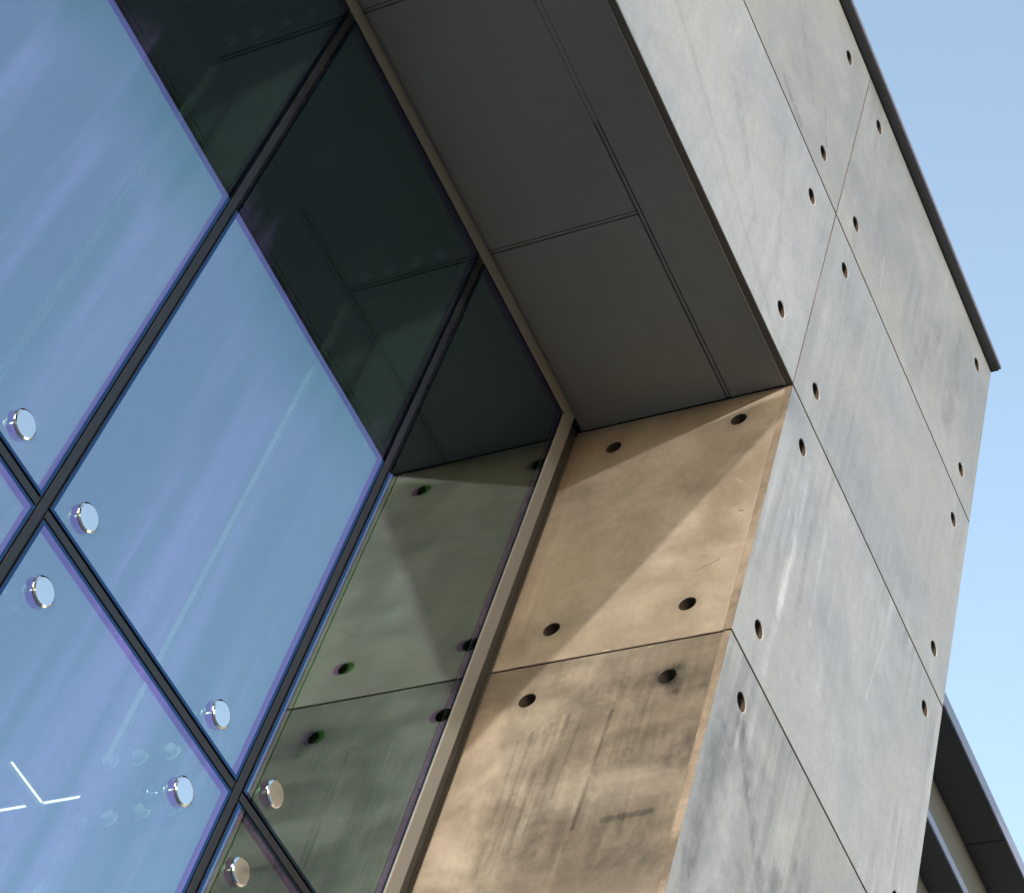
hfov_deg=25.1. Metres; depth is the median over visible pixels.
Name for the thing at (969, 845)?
eaves wing
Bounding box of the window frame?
[345,0,574,892]
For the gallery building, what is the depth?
7.70 m
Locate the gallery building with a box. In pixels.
[0,0,1001,892]
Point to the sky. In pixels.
(953, 70)
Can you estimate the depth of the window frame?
8.20 m
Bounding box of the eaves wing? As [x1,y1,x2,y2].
[916,693,1023,892]
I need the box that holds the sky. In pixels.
[853,0,1023,861]

